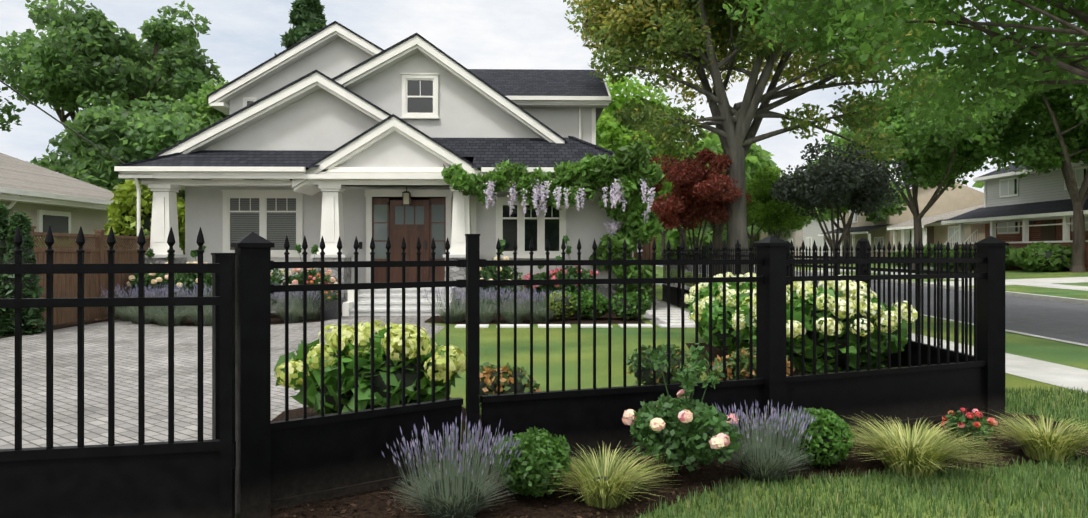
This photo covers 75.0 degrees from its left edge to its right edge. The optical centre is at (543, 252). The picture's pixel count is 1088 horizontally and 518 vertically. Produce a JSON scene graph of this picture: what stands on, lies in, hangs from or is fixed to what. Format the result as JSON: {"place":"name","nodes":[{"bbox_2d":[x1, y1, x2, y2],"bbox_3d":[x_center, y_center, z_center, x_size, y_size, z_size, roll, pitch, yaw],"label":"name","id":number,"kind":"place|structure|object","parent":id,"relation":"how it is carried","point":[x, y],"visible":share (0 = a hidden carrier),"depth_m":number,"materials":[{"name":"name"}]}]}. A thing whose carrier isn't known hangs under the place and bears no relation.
{"place":"outdoors","nodes":[
{"label":"outdoors","id":0,"kind":"place"},
{"bbox_2d":[0,153,113,247],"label":"neighbour house","id":1,"kind":"structure","parent":0,"point":[44,199],"depth_m":19.76,"materials":[{"name":"paint"}]},
{"bbox_2d":[0,0,1081,192],"label":"sky","id":2,"kind":"structure","parent":0,"point":[477,34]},
{"bbox_2d":[7,266,1087,517],"bbox_3d":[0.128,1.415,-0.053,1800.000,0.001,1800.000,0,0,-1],"label":"lawn","id":3,"kind":"structure","parent":0,"point":[1049,350],"depth_m":9.18,"materials":[{"name":"green plant"}]},
{"bbox_2d":[0,203,45,335],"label":"cedar hedge","id":4,"kind":"object","parent":3,"relation":"on","point":[12,223],"visible":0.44,"depth_m":12.17,"materials":[{"name":"green plant"}]},
{"bbox_2d":[0,0,224,152],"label":"oak tree","id":5,"kind":"object","parent":3,"relation":"on","point":[60,66],"depth_m":41.43,"materials":[{"name":"green plant"}]},
{"bbox_2d":[26,91,218,208],"bbox_3d":[-20.706,-3.553,37.439,10.384,10.036,12.045,0,0,-1],"label":"oak tree","id":6,"kind":"object","parent":3,"relation":"on","point":[120,134],"depth_m":33.91,"materials":[{"name":"green plant"}]},
{"bbox_2d":[166,78,228,128],"bbox_3d":[-18.556,-4.521,41.403,6.773,11.972,6.956,0,0,-1],"label":"tree","id":7,"kind":"object","parent":3,"relation":"on","point":[200,106],"visible":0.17,"depth_m":39.41,"materials":[{"name":"green plant"}]},
{"bbox_2d":[275,0,326,54],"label":"conifer","id":8,"kind":"object","parent":3,"relation":"on","point":[307,18],"visible":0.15,"depth_m":58.43,"materials":[{"name":"green plant"}]},
{"bbox_2d":[27,226,656,327],"bbox_3d":[-3.976,0.475,17.925,14.614,1.880,3.861,0,0,-31],"label":"wood fence","id":9,"kind":"object","parent":3,"relation":"on","point":[64,285],"visible":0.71,"depth_m":14.35,"materials":[{"name":"brown wood"}]},
{"bbox_2d":[114,21,643,318],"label":"house","id":10,"kind":"structure","parent":3,"relation":"on","point":[331,133],"depth_m":17.78,"materials":[{"name":"paint"}]},
{"bbox_2d":[0,80,124,163],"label":"power line","id":11,"kind":"object","parent":10,"relation":"attached to","point":[15,91],"visible":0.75,"depth_m":16.75,"materials":[{"name":"black metal"}]},
{"bbox_2d":[99,282,815,517],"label":"lavender plants","id":12,"kind":"object","parent":3,"relation":"on","point":[767,437],"visible":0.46,"depth_m":4.31,"materials":[{"name":"purple plant"}]},
{"bbox_2d":[57,158,983,259],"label":"distant treeline","id":13,"kind":"object","parent":3,"relation":"on","point":[673,236],"depth_m":110.63,"materials":[{"name":"green plant"}]},
{"bbox_2d":[0,194,1068,517],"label":"shrub","id":14,"kind":"object","parent":3,"relation":"on","point":[410,380],"visible":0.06,"depth_m":5.68,"materials":[{"name":"green plant"}]},
{"bbox_2d":[0,283,1087,517],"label":"ground","id":15,"kind":"structure","parent":3,"relation":"on","point":[370,501],"depth_m":6.66,"materials":[{"name":"stone"}]},
{"bbox_2d":[0,226,235,517],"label":"metal gate","id":16,"kind":"object","parent":15,"relation":"on","point":[169,478],"visible":1,"depth_m":3.28,"materials":[{"name":"black metal"}]},
{"bbox_2d":[441,139,665,301],"bbox_3d":[0.265,-0.604,16.661,5.228,4.042,1.555,0,0,-1],"label":"wisteria","id":17,"kind":"object","parent":15,"relation":"on","point":[618,183],"depth_m":16.26,"materials":[{"name":"green plant"}]},
{"bbox_2d":[274,272,917,414],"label":"hydrangea bushes","id":18,"kind":"object","parent":15,"relation":"on","point":[457,360],"visible":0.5,"depth_m":6.78,"materials":[{"name":"green plant"}]},
{"bbox_2d":[266,413,1087,517],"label":"mulch chips","id":19,"kind":"object","parent":15,"relation":"on","point":[589,514],"visible":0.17,"depth_m":4.20,"materials":[{"name":"brown wood"}]},
{"bbox_2d":[533,409,1087,508],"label":"ornamental grass","id":20,"kind":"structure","parent":15,"relation":"on","point":[938,450],"depth_m":4.46,"materials":[{"name":"plant"}]},
{"bbox_2d":[34,180,1071,407],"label":"shrubs","id":21,"kind":"object","parent":3,"relation":"on","point":[125,194],"visible":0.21,"depth_m":18.43,"materials":[{"name":"green plant"}]},
{"bbox_2d":[126,235,997,470],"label":"rose bushes","id":22,"kind":"object","parent":3,"relation":"on","point":[686,421],"visible":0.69,"depth_m":4.46,"materials":[{"name":"green plant"}]},
{"bbox_2d":[211,232,1008,517],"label":"metal fence","id":23,"kind":"object","parent":3,"relation":"on","point":[287,461],"visible":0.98,"depth_m":4.79,"materials":[{"name":"black metal"}]},
{"bbox_2d":[596,74,689,197],"bbox_3d":[2.814,-3.005,31.034,7.439,8.941,7.553,0,0,-1],"label":"tree","id":24,"kind":"object","parent":3,"relation":"on","point":[611,135],"depth_m":29.01,"materials":[{"name":"green plant"}]},
{"bbox_2d":[489,290,854,497],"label":"boxwood shrubs","id":25,"kind":"object","parent":3,"relation":"on","point":[557,451],"visible":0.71,"depth_m":4.20,"materials":[{"name":"green plant"}]},
{"bbox_2d":[657,173,725,285],"bbox_3d":[4.209,-0.439,20.071,2.212,3.809,1.642,0,0,21],"label":"tree trunk","id":26,"kind":"object","parent":3,"relation":"on","point":[701,240],"visible":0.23,"depth_m":19.86,"materials":[{"name":"brown plant"}]},
{"bbox_2d":[638,128,780,276],"bbox_3d":[8.613,-2.430,35.620,8.824,7.791,8.604,0,0,-1],"label":"tree","id":27,"kind":"object","parent":3,"relation":"on","point":[756,157],"depth_m":33.31,"materials":[{"name":"plant"}]},
{"bbox_2d":[724,220,791,251],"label":"tree","id":28,"kind":"object","parent":3,"relation":"on","point":[783,229],"depth_m":95.23,"materials":[{"name":"green plant"}]},
{"bbox_2d":[746,166,811,237],"bbox_3d":[7.138,-0.614,21.817,2.407,4.158,2.486,0,0,-1],"label":"young lime tree","id":29,"kind":"object","parent":3,"relation":"on","point":[771,213],"depth_m":21.45,"materials":[{"name":"green plant"}]},
{"bbox_2d":[596,385,1087,517],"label":"lawn","id":30,"kind":"structure","parent":3,"relation":"on","point":[965,496],"depth_m":4.11,"materials":[{"name":"green plant"}]},
{"bbox_2d":[807,157,912,264],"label":"tree","id":31,"kind":"object","parent":3,"relation":"on","point":[896,209],"depth_m":60.80,"materials":[{"name":"plant"}]},
{"bbox_2d":[641,201,715,268],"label":"tree","id":32,"kind":"object","parent":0,"point":[683,232],"depth_m":60.00,"materials":[{"name":"green plant"}]},
{"bbox_2d":[654,215,711,259],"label":"tree","id":33,"kind":"object","parent":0,"point":[663,233],"depth_m":95.04,"materials":[{"name":"green plant"}]},
{"bbox_2d":[656,159,1087,345],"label":"street side","id":34,"kind":"structure","parent":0,"point":[1011,208],"depth_m":40.95,"materials":[{"name":"concrete"}]},
{"bbox_2d":[563,0,949,276],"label":"locust tree","id":35,"kind":"object","parent":34,"relation":"on","point":[611,22],"depth_m":19.50,"materials":[{"name":"green plant"}]},
{"bbox_2d":[723,0,1087,144],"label":"tree","id":36,"kind":"object","parent":34,"relation":"on","point":[883,11],"depth_m":11.85,"materials":[{"name":"green plant"}]},
{"bbox_2d":[807,65,1025,269],"bbox_3d":[21.428,-4.869,39.799,11.536,12.068,11.253,0,0,-1],"label":"street tree","id":37,"kind":"object","parent":34,"relation":"on","point":[932,156],"depth_m":38.12,"materials":[{"name":"green plant"}]},
{"bbox_2d":[973,24,1087,271],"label":"street tree","id":38,"kind":"object","parent":34,"relation":"on","point":[1039,147],"depth_m":35.02,"materials":[{"name":"green plant"}]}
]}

